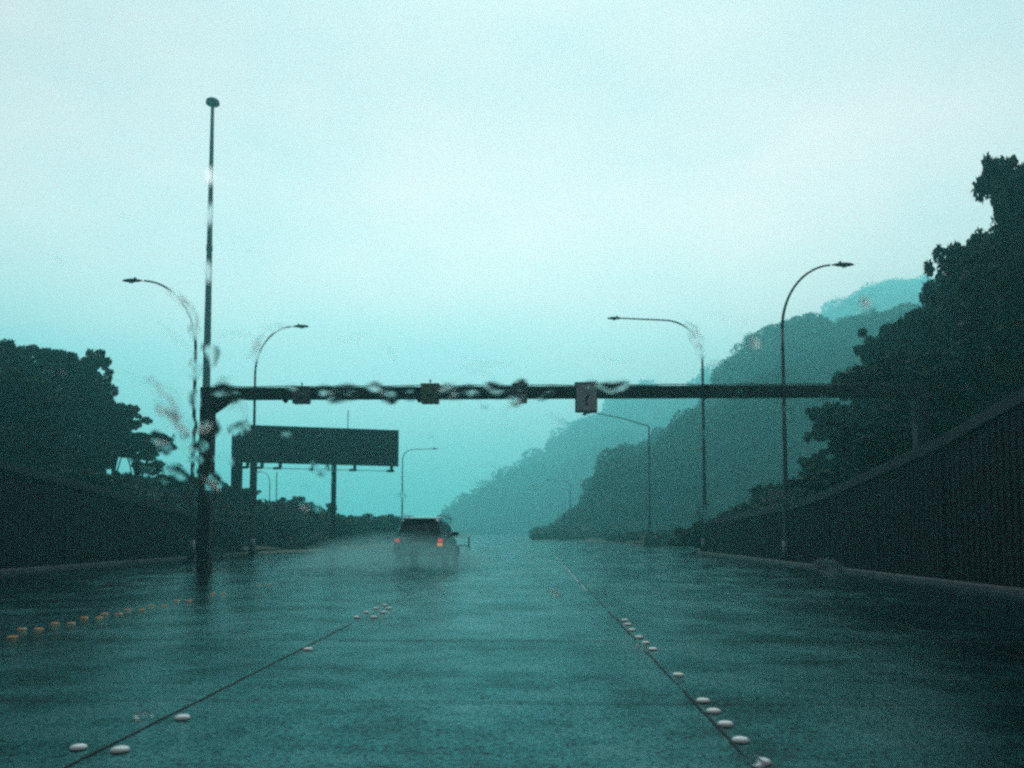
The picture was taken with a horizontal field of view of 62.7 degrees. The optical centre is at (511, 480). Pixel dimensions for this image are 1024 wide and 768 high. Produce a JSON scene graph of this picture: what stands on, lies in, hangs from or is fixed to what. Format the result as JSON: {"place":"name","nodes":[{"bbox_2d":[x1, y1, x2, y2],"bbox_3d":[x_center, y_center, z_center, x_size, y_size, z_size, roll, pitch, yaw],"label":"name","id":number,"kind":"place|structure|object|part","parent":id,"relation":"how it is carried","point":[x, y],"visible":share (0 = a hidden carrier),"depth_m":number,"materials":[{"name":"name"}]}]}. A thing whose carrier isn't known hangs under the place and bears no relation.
{"place":"outdoors","nodes":[
{"label":"outdoors","id":0,"kind":"place"},
{"bbox_2d":[243,542,319,549],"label":"bank","id":1,"kind":"structure","parent":0,"point":[257,546],"depth_m":58.37,"materials":[{"name":"green plant"}]},
{"bbox_2d":[0,338,29,371],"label":"rainforest tree","id":2,"kind":"object","parent":1,"relation":"on","point":[11,356],"visible":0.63,"depth_m":45.83,"materials":[{"name":"green plant"}]},
{"bbox_2d":[14,343,81,464],"bbox_3d":[-28.556,-2.756,51.047,4.002,11.176,3.618,2,-4,-29],"label":"rainforest tree","id":3,"kind":"object","parent":1,"relation":"on","point":[45,359],"visible":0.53,"depth_m":50.46,"materials":[{"name":"green plant"}]},
{"bbox_2d":[46,347,113,434],"bbox_3d":[-27.966,-2.898,53.115,3.345,11.371,4.983,-6,-7,59],"label":"rainforest tree","id":4,"kind":"object","parent":1,"relation":"on","point":[92,362],"visible":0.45,"depth_m":53.03,"materials":[{"name":"green plant"}]},
{"bbox_2d":[39,466,132,489],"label":"rainforest tree","id":5,"kind":"object","parent":1,"relation":"on","point":[93,477],"visible":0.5,"depth_m":39.44,"materials":[{"name":"green plant"}]},
{"bbox_2d":[60,373,119,468],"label":"rainforest tree","id":6,"kind":"object","parent":1,"relation":"on","point":[98,393],"visible":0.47,"depth_m":53.37,"materials":[{"name":"green plant"}]},
{"bbox_2d":[57,436,133,479],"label":"rainforest tree","id":7,"kind":"object","parent":1,"relation":"on","point":[96,456],"visible":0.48,"depth_m":49.49,"materials":[{"name":"green plant"}]},
{"bbox_2d":[95,402,152,474],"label":"rainforest tree","id":8,"kind":"object","parent":1,"relation":"on","point":[121,419],"visible":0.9,"depth_m":54.30,"materials":[{"name":"green plant"}]},
{"bbox_2d":[113,432,178,487],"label":"rainforest tree","id":9,"kind":"object","parent":1,"relation":"on","point":[134,443],"visible":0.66,"depth_m":55.34,"materials":[{"name":"green plant"}]},
{"bbox_2d":[130,459,197,499],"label":"rainforest tree","id":10,"kind":"object","parent":1,"relation":"on","point":[155,466],"visible":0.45,"depth_m":55.85,"materials":[{"name":"green plant"}]},
{"bbox_2d":[179,476,197,495],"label":"rainforest tree","id":11,"kind":"object","parent":1,"relation":"on","point":[188,490],"visible":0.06,"depth_m":56.84,"materials":[{"name":"green plant"}]},
{"bbox_2d":[19,463,369,550],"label":"undergrowth","id":12,"kind":"object","parent":1,"relation":"on","point":[267,514],"visible":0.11,"depth_m":56.89,"materials":[{"name":"green plant"}]},
{"bbox_2d":[195,482,230,502],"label":"rainforest tree","id":13,"kind":"object","parent":1,"relation":"on","point":[228,489],"visible":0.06,"depth_m":59.93,"materials":[{"name":"green plant"}]},
{"bbox_2d":[242,487,261,504],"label":"rainforest tree","id":14,"kind":"object","parent":1,"relation":"on","point":[245,492],"visible":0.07,"depth_m":62.37,"materials":[{"name":"green plant"}]},
{"bbox_2d":[243,534,708,553],"bbox_3d":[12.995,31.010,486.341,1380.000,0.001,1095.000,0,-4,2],"label":"ground","id":15,"kind":"structure","parent":0,"point":[343,547],"depth_m":64.37,"materials":[{"name":"green plant"}]},
{"bbox_2d":[0,459,245,568],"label":"ribbed fence","id":16,"kind":"object","parent":15,"relation":"on","point":[45,520],"visible":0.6,"depth_m":30.28,"materials":[{"name":"paint"}]},
{"bbox_2d":[0,552,258,573],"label":"kerb","id":17,"kind":"structure","parent":15,"relation":"on","point":[32,569],"depth_m":30.14,"materials":[{"name":"concrete"}]},
{"bbox_2d":[202,97,219,386],"bbox_3d":[-22.250,-11.617,61.438,1.000,33.591,1.000,0,-4,2],"label":"mast light","id":18,"kind":"object","parent":15,"relation":"on","point":[212,102],"visible":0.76,"depth_m":61.57,"materials":[{"name":"metal"}]},
{"bbox_2d":[256,524,270,549],"bbox_3d":[-18.330,4.214,60.417,3.325,2.319,3.066,2,-4,-28],"label":"shrub","id":19,"kind":"object","parent":15,"relation":"on","point":[260,541],"visible":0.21,"depth_m":59.90,"materials":[{"name":"green plant"}]},
{"bbox_2d":[258,471,269,500],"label":"street lamp","id":20,"kind":"object","parent":15,"relation":"on","point":[269,485],"visible":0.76,"depth_m":121.10,"materials":[{"name":"metal"}]},
{"bbox_2d":[270,496,330,534],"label":"shrub","id":21,"kind":"object","parent":15,"relation":"on","point":[290,503],"visible":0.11,"depth_m":73.25,"materials":[{"name":"green plant"}]},
{"bbox_2d":[230,403,398,549],"bbox_3d":[-13.962,-0.226,59.489,11.751,10.414,2.026,1,-4,-11],"label":"billboard","id":22,"kind":"object","parent":15,"relation":"on","point":[340,446],"visible":0.67,"depth_m":59.63,"materials":[{"name":"metal"}]},
{"bbox_2d":[268,531,394,549],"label":"verge scrub","id":23,"kind":"object","parent":15,"relation":"on","point":[295,542],"visible":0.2,"depth_m":64.78,"materials":[{"name":"green plant"}]},
{"bbox_2d":[321,503,355,541],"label":"shrub","id":24,"kind":"object","parent":15,"relation":"on","point":[347,525],"visible":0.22,"depth_m":78.03,"materials":[{"name":"green plant"}]},
{"bbox_2d":[344,515,365,536],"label":"shrub","id":25,"kind":"object","parent":15,"relation":"on","point":[357,528],"visible":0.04,"depth_m":82.25,"materials":[{"name":"green plant"}]},
{"bbox_2d":[346,513,393,539],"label":"shrub","id":26,"kind":"object","parent":15,"relation":"on","point":[375,526],"visible":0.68,"depth_m":89.04,"materials":[{"name":"green plant"}]},
{"bbox_2d":[377,514,401,542],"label":"shrub","id":27,"kind":"object","parent":15,"relation":"on","point":[395,521],"visible":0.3,"depth_m":94.11,"materials":[{"name":"green plant"}]},
{"bbox_2d":[401,448,437,521],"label":"street lamp","id":28,"kind":"object","parent":15,"relation":"on","point":[402,480],"visible":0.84,"depth_m":108.55,"materials":[{"name":"metal"}]},
{"bbox_2d":[547,479,570,515],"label":"street lamp","id":29,"kind":"object","parent":15,"relation":"on","point":[570,493],"visible":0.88,"depth_m":173.83,"materials":[{"name":"metal"}]},
{"bbox_2d":[588,413,651,542],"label":"street lamp","id":30,"kind":"object","parent":15,"relation":"on","point":[649,502],"visible":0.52,"depth_m":75.81,"materials":[{"name":"metal"}]},
{"bbox_2d":[616,539,630,543],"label":"shrub","id":31,"kind":"object","parent":15,"relation":"on","point":[621,541],"visible":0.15,"depth_m":90.87,"materials":[{"name":"green plant"}]},
{"bbox_2d":[626,537,643,544],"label":"rail end","id":32,"kind":"object","parent":15,"relation":"on","point":[636,541],"visible":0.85,"depth_m":74.48,"materials":[{"name":"grey metal"}]},
{"bbox_2d":[598,529,678,544],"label":"hedge growth","id":33,"kind":"object","parent":15,"relation":"on","point":[635,535],"visible":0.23,"depth_m":86.49,"materials":[{"name":"green plant"}]},
{"bbox_2d":[664,537,688,547],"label":"shrub","id":34,"kind":"object","parent":15,"relation":"on","point":[675,542],"visible":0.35,"depth_m":65.21,"materials":[{"name":"green plant"}]},
{"bbox_2d":[673,520,707,550],"bbox_3d":[11.562,3.603,51.671,3.388,2.471,3.098,1,-4,-10],"label":"shrub","id":35,"kind":"object","parent":15,"relation":"on","point":[693,536],"visible":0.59,"depth_m":51.07,"materials":[{"name":"green plant"}]},
{"bbox_2d":[716,511,728,516],"bbox_3d":[14.065,3.535,54.545,4.481,3.178,4.859,-1,-4,11],"label":"shrub","id":36,"kind":"object","parent":15,"relation":"on","point":[725,513],"depth_m":54.36,"materials":[{"name":"green plant"}]},
{"bbox_2d":[727,496,757,514],"bbox_3d":[15.902,2.732,53.144,5.564,3.607,4.574,-1,-4,12],"label":"shrub","id":37,"kind":"object","parent":15,"relation":"on","point":[740,507],"visible":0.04,"depth_m":52.95,"materials":[{"name":"green plant"}]},
{"bbox_2d":[781,261,853,560],"bbox_3d":[12.238,-2.742,33.616,3.174,12.277,0.484,0,-4,2],"label":"street lamp","id":38,"kind":"object","parent":15,"relation":"on","point":[785,549],"visible":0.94,"depth_m":33.57,"materials":[{"name":"metal"}]},
{"bbox_2d":[696,551,1023,595],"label":"kerb","id":39,"kind":"structure","parent":15,"relation":"on","point":[982,587],"depth_m":21.18,"materials":[{"name":"concrete"}]},
{"bbox_2d":[707,387,1023,588],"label":"ribbed fence","id":40,"kind":"object","parent":15,"relation":"on","point":[961,518],"visible":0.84,"depth_m":21.47,"materials":[{"name":"metal"}]},
{"bbox_2d":[40,167,933,766],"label":"rainwater","id":41,"kind":"object","parent":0,"point":[168,411],"visible":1,"depth_m":0.66,"materials":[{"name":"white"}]},
{"bbox_2d":[0,534,1023,767],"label":"road","id":42,"kind":"structure","parent":0,"point":[755,678],"depth_m":7.94,"materials":[{"name":"grey asphalt"}]},
{"bbox_2d":[69,743,87,749],"bbox_3d":[-2.508,1.536,4.859,0.097,0.024,0.096,-1,-4,12],"label":"road stud","id":43,"kind":"object","parent":42,"relation":"on","point":[80,746],"visible":1,"depth_m":4.83,"materials":[{"name":"white ceramic"}]},
{"bbox_2d":[109,745,129,752],"bbox_3d":[-2.243,1.532,4.806,0.108,0.027,0.107,0,-4,-7],"label":"road stud","id":44,"kind":"object","parent":42,"relation":"on","point":[120,748],"visible":1,"depth_m":4.78,"materials":[{"name":"white ceramic"}]},
{"bbox_2d":[122,277,196,560],"bbox_3d":[-15.411,-2.700,36.657,3.581,12.566,0.484,0,-4,2],"label":"street lamp","id":45,"kind":"object","parent":42,"relation":"on","point":[191,549],"visible":0.77,"depth_m":36.37,"materials":[{"name":"metal"}]},
{"bbox_2d":[174,714,190,719],"bbox_3d":[-2.212,1.583,5.638,0.108,0.027,0.107,-1,-4,9],"label":"road stud","id":46,"kind":"object","parent":42,"relation":"on","point":[182,717],"visible":1,"depth_m":5.60,"materials":[{"name":"white ceramic"}]},
{"bbox_2d":[4,565,369,639],"bbox_3d":[-4.922,4.061,45.986,0.034,0.001,88.000,0,-4,2],"label":"pavement joint","id":47,"kind":"object","parent":42,"relation":"on","point":[142,611],"visible":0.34,"depth_m":12.48,"materials":[{"name":"black asphalt"}]},
{"bbox_2d":[62,623,352,767],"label":"pavement joint","id":48,"kind":"object","parent":42,"relation":"on","point":[189,705],"visible":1,"depth_m":5.91,"materials":[{"name":"black asphalt"}]},
{"bbox_2d":[246,324,308,555],"bbox_3d":[-12.385,-2.168,44.561,3.072,12.468,0.440,0,-4,2],"label":"street lamp","id":49,"kind":"object","parent":42,"relation":"on","point":[251,546],"visible":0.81,"depth_m":44.46,"materials":[{"name":"metal"}]},
{"bbox_2d":[303,647,312,650],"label":"road stud","id":50,"kind":"object","parent":42,"relation":"on","point":[307,648],"visible":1,"depth_m":8.88,"materials":[{"name":"white ceramic"}]},
{"bbox_2d":[393,515,458,564],"bbox_3d":[-3.303,2.342,33.317,2.260,1.892,4.800,0,-4,4],"label":"car","id":51,"kind":"object","parent":42,"relation":"on","point":[416,537],"visible":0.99,"depth_m":31.16,"materials":[{"name":"paint"}]},
{"bbox_3d":[-3.441,1.790,31.239,1.400,0.500,0.275,0,-4,4],"label":"rear window","id":52,"kind":"part","parent":51,"relation":"part of","materials":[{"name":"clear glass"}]},
{"bbox_3d":[-2.604,1.804,31.945,0.176,0.520,0.800,0,-4,4],"label":"side window","id":53,"kind":"part","parent":51,"relation":"part of","materials":[{"name":"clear glass"}]},
{"bbox_3d":[-2.545,1.854,32.776,0.176,0.520,0.730,0,-4,4],"label":"side window","id":54,"kind":"part","parent":51,"relation":"part of","materials":[{"name":"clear glass"}]},
{"bbox_2d":[61,603,925,605],"bbox_3d":[-2.912,2.131,14.483,24.600,0.001,0.080,0,-4,2],"label":"pavement joint","id":55,"kind":"object","parent":42,"relation":"on","point":[482,604],"visible":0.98,"depth_m":14.42,"materials":[{"name":"black asphalt"}]},
{"bbox_2d":[17,699,987,704],"bbox_3d":[-3.132,1.627,6.251,24.600,0.001,0.084,0,-4,2],"label":"pavement joint","id":56,"kind":"object","parent":42,"relation":"on","point":[409,700],"visible":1,"depth_m":6.21,"materials":[{"name":"grey asphalt"}]},
{"bbox_2d":[187,383,929,570],"bbox_3d":[1.554,-0.048,27.021,23.801,6.095,0.800,0,-4,2],"label":"road gantry","id":57,"kind":"object","parent":42,"relation":"on","point":[210,408],"visible":0.55,"depth_m":26.96,"materials":[{"name":"metal"}]},
{"bbox_2d":[292,383,311,403],"bbox_3d":[-6.770,-2.813,27.032,0.577,0.684,0.380,0,-4,2],"label":"sensor box","id":58,"kind":"object","parent":57,"relation":"attached to","point":[302,395],"visible":0.9,"depth_m":26.90,"materials":[{"name":"paint"}]},
{"bbox_2d":[420,379,439,403],"bbox_3d":[-2.621,-2.854,26.924,0.603,0.785,0.380,0,-4,2],"label":"sensor box","id":59,"kind":"object","parent":57,"relation":"attached to","point":[429,393],"visible":0.98,"depth_m":26.79,"materials":[{"name":"paint"}]},
{"bbox_2d":[512,383,527,403],"bbox_3d":[0.255,-2.789,26.843,0.501,0.618,0.380,0,-4,2],"label":"sensor box","id":60,"kind":"object","parent":57,"relation":"attached to","point":[524,402],"visible":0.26,"depth_m":26.72,"materials":[{"name":"paint"}]},
{"bbox_2d":[574,382,596,415],"bbox_3d":[2.363,-2.604,26.792,0.734,1.050,0.346,0,-4,2],"label":"lane sign","id":61,"kind":"object","parent":57,"relation":"attached to","point":[585,402],"visible":0.86,"depth_m":26.63,"materials":[{"name":"metal"}]},
{"bbox_2d":[556,557,586,590],"bbox_3d":[1.907,3.087,30.095,0.062,0.001,24.535,0,-4,2],"label":"edge line","id":62,"kind":"object","parent":42,"relation":"on","point":[585,589],"visible":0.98,"depth_m":24.63,"materials":[{"name":"white paint"}]},
{"bbox_2d":[595,541,708,552],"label":"kerb","id":63,"kind":"structure","parent":42,"relation":"on","point":[648,545],"depth_m":73.28,"materials":[{"name":"concrete"}]},
{"bbox_2d":[648,647,657,650],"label":"road stud","id":64,"kind":"object","parent":42,"relation":"on","point":[653,648],"visible":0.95,"depth_m":8.88,"materials":[{"name":"white ceramic"}]},
{"bbox_2d":[607,316,707,553],"bbox_3d":[8.351,-2.630,48.045,5.699,13.817,0.528,0,-4,2],"label":"street lamp","id":65,"kind":"object","parent":42,"relation":"on","point":[704,543],"visible":0.81,"depth_m":47.86,"materials":[{"name":"metal"}]},
{"bbox_2d":[672,672,684,676],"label":"road stud","id":66,"kind":"object","parent":42,"relation":"on","point":[677,674],"visible":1,"depth_m":7.28,"materials":[{"name":"white ceramic"}]},
{"bbox_2d":[607,610,756,767],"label":"pavement joint","id":67,"kind":"object","parent":42,"relation":"on","point":[714,723],"visible":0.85,"depth_m":6.15,"materials":[{"name":"black asphalt"}]},
{"bbox_2d":[696,697,710,702],"bbox_3d":[1.412,1.617,6.202,0.108,0.027,0.107,0,-4,-7],"label":"road stud","id":68,"kind":"object","parent":42,"relation":"on","point":[703,700],"visible":1,"depth_m":6.17,"materials":[{"name":"white ceramic"}]},
{"bbox_2d":[706,708,721,713],"bbox_3d":[1.402,1.595,5.840,0.108,0.027,0.107,0,-4,3],"label":"road stud","id":69,"kind":"object","parent":42,"relation":"on","point":[714,710],"visible":1,"depth_m":5.81,"materials":[{"name":"white ceramic"}]},
{"bbox_2d":[717,720,733,726],"bbox_3d":[1.386,1.571,5.449,0.108,0.027,0.107,0,-4,-4],"label":"road stud","id":70,"kind":"object","parent":42,"relation":"on","point":[725,723],"visible":1,"depth_m":5.42,"materials":[{"name":"white ceramic"}]},
{"bbox_2d":[732,736,749,742],"bbox_3d":[1.370,1.545,5.029,0.108,0.027,0.107,-1,-4,9],"label":"road stud","id":71,"kind":"object","parent":42,"relation":"on","point":[739,739],"visible":1,"depth_m":5.00,"materials":[{"name":"white ceramic"}]},
{"bbox_2d":[759,757,771,765],"bbox_3d":[1.353,1.516,4.554,0.108,0.027,0.107,0,-4,-5],"label":"road stud","id":72,"kind":"object","parent":42,"relation":"on","point":[767,761],"visible":0.52,"depth_m":4.53,"materials":[{"name":"white ceramic"}]},
{"bbox_2d":[594,547,1021,657],"bbox_3d":[6.054,4.043,45.693,0.034,0.001,88.001,0,-4,2],"label":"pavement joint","id":73,"kind":"object","parent":42,"relation":"on","point":[864,617],"visible":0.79,"depth_m":11.46,"materials":[{"name":"black asphalt"}]},
{"bbox_2d":[0,0,1023,519],"label":"sky","id":74,"kind":"structure","parent":0,"point":[443,183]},
{"bbox_2d":[461,286,919,533],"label":"hill","id":75,"kind":"structure","parent":0,"point":[644,417],"depth_m":628.24,"materials":[{"name":"green plant"}]},
{"bbox_2d":[439,274,934,533],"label":"hill forest","id":76,"kind":"object","parent":75,"relation":"on","point":[515,480],"visible":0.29,"depth_m":594.40,"materials":[{"name":"green plant"}]},
{"bbox_2d":[534,325,878,539],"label":"hill","id":77,"kind":"structure","parent":0,"point":[726,494],"depth_m":158.27,"materials":[{"name":"green plant"}]},
{"bbox_2d":[528,302,924,539],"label":"hill forest","id":78,"kind":"object","parent":77,"relation":"on","point":[670,443],"visible":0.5,"depth_m":168.51,"materials":[{"name":"green plant"}]},
{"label":"bank","id":79,"kind":"structure","parent":0,"visible":0},
{"bbox_2d":[748,482,804,505],"bbox_3d":[16.211,1.716,49.498,4.204,3.691,4.599,1,-4,-13],"label":"shrub","id":80,"kind":"object","parent":79,"relation":"on","point":[757,490],"visible":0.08,"depth_m":50.53,"materials":[{"name":"green plant"}]},
{"bbox_2d":[746,474,834,510],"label":"undergrowth","id":81,"kind":"object","parent":79,"relation":"on","point":[774,499],"visible":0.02,"depth_m":45.06,"materials":[{"name":"green plant"}]},
{"bbox_2d":[797,449,849,476],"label":"rainforest tree","id":82,"kind":"object","parent":79,"relation":"on","point":[815,462],"visible":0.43,"depth_m":46.27,"materials":[{"name":"green plant"}]},
{"bbox_2d":[781,467,873,491],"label":"rainforest tree","id":83,"kind":"object","parent":79,"relation":"on","point":[820,480],"visible":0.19,"depth_m":33.34,"materials":[{"name":"green plant"}]},
{"bbox_2d":[803,400,857,472],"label":"rainforest tree","id":84,"kind":"object","parent":79,"relation":"on","point":[827,411],"visible":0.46,"depth_m":45.44,"materials":[{"name":"green plant"}]},
{"bbox_2d":[831,365,897,469],"bbox_3d":[18.727,-1.865,43.459,3.530,8.451,3.818,2,-4,-26],"label":"rainforest tree","id":85,"kind":"object","parent":79,"relation":"on","point":[865,406],"visible":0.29,"depth_m":42.82,"materials":[{"name":"green plant"}]},
{"bbox_2d":[824,408,908,476],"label":"rainforest tree","id":86,"kind":"object","parent":79,"relation":"on","point":[860,456],"visible":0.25,"depth_m":31.09,"materials":[{"name":"green plant"}]},
{"bbox_2d":[853,308,933,404],"bbox_3d":[19.402,-3.044,41.856,4.690,10.599,3.148,-8,-8,65],"label":"rainforest tree","id":87,"kind":"object","parent":79,"relation":"on","point":[887,340],"visible":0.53,"depth_m":42.01,"materials":[{"name":"green plant"}]},
{"bbox_2d":[852,409,982,453],"bbox_3d":[14.427,0.080,28.729,4.484,4.780,6.148,2,-4,-31],"label":"rainforest tree","id":88,"kind":"object","parent":79,"relation":"on","point":[897,438],"visible":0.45,"depth_m":28.46,"materials":[{"name":"green plant"}]},
{"bbox_2d":[896,270,953,385],"bbox_3d":[20.368,-4.089,39.715,4.010,12.357,3.916,-2,-4,27],"label":"rainforest tree","id":89,"kind":"object","parent":79,"relation":"on","point":[925,325],"visible":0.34,"depth_m":39.34,"materials":[{"name":"green plant"}]},
{"bbox_2d":[918,279,940,306],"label":"rainforest tree","id":90,"kind":"object","parent":79,"relation":"on","point":[934,284],"visible":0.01,"depth_m":53.93,"materials":[{"name":"green plant"}]},
{"bbox_2d":[838,349,1022,423],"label":"rainforest tree","id":91,"kind":"object","parent":79,"relation":"on","point":[954,396],"visible":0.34,"depth_m":30.27,"materials":[{"name":"green plant"}]},
{"bbox_2d":[923,233,998,388],"bbox_3d":[20.429,-4.505,36.376,4.083,12.611,3.985,3,-4,-38],"label":"rainforest tree","id":92,"kind":"object","parent":79,"relation":"on","point":[950,307],"visible":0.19,"depth_m":36.53,"materials":[{"name":"green plant"}]},
{"bbox_2d":[947,235,1003,383],"bbox_3d":[21.894,-4.466,34.391,5.532,11.622,8.089,1,-4,-14],"label":"rainforest tree","id":93,"kind":"object","parent":79,"relation":"on","point":[996,241],"visible":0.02,"depth_m":34.01,"materials":[{"name":"green plant"}]},
{"bbox_2d":[936,233,1023,311],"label":"rainforest tree","id":94,"kind":"object","parent":79,"relation":"on","point":[1014,241],"visible":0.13,"depth_m":32.24,"materials":[{"name":"green plant"}]},
{"bbox_2d":[958,210,1001,315],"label":"rainforest tree","id":95,"kind":"object","parent":79,"relation":"on","point":[983,238],"visible":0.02,"depth_m":34.69,"materials":[{"name":"green plant"}]},
{"bbox_2d":[953,242,1023,395],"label":"rainforest tree","id":96,"kind":"object","parent":79,"relation":"on","point":[1003,361],"visible":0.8,"depth_m":28.22,"materials":[{"name":"green plant"}]},
{"bbox_2d":[970,151,1023,240],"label":"rainforest tree","id":97,"kind":"object","parent":79,"relation":"on","point":[1000,181],"visible":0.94,"depth_m":31.16,"materials":[{"name":"green plant"}]}
]}

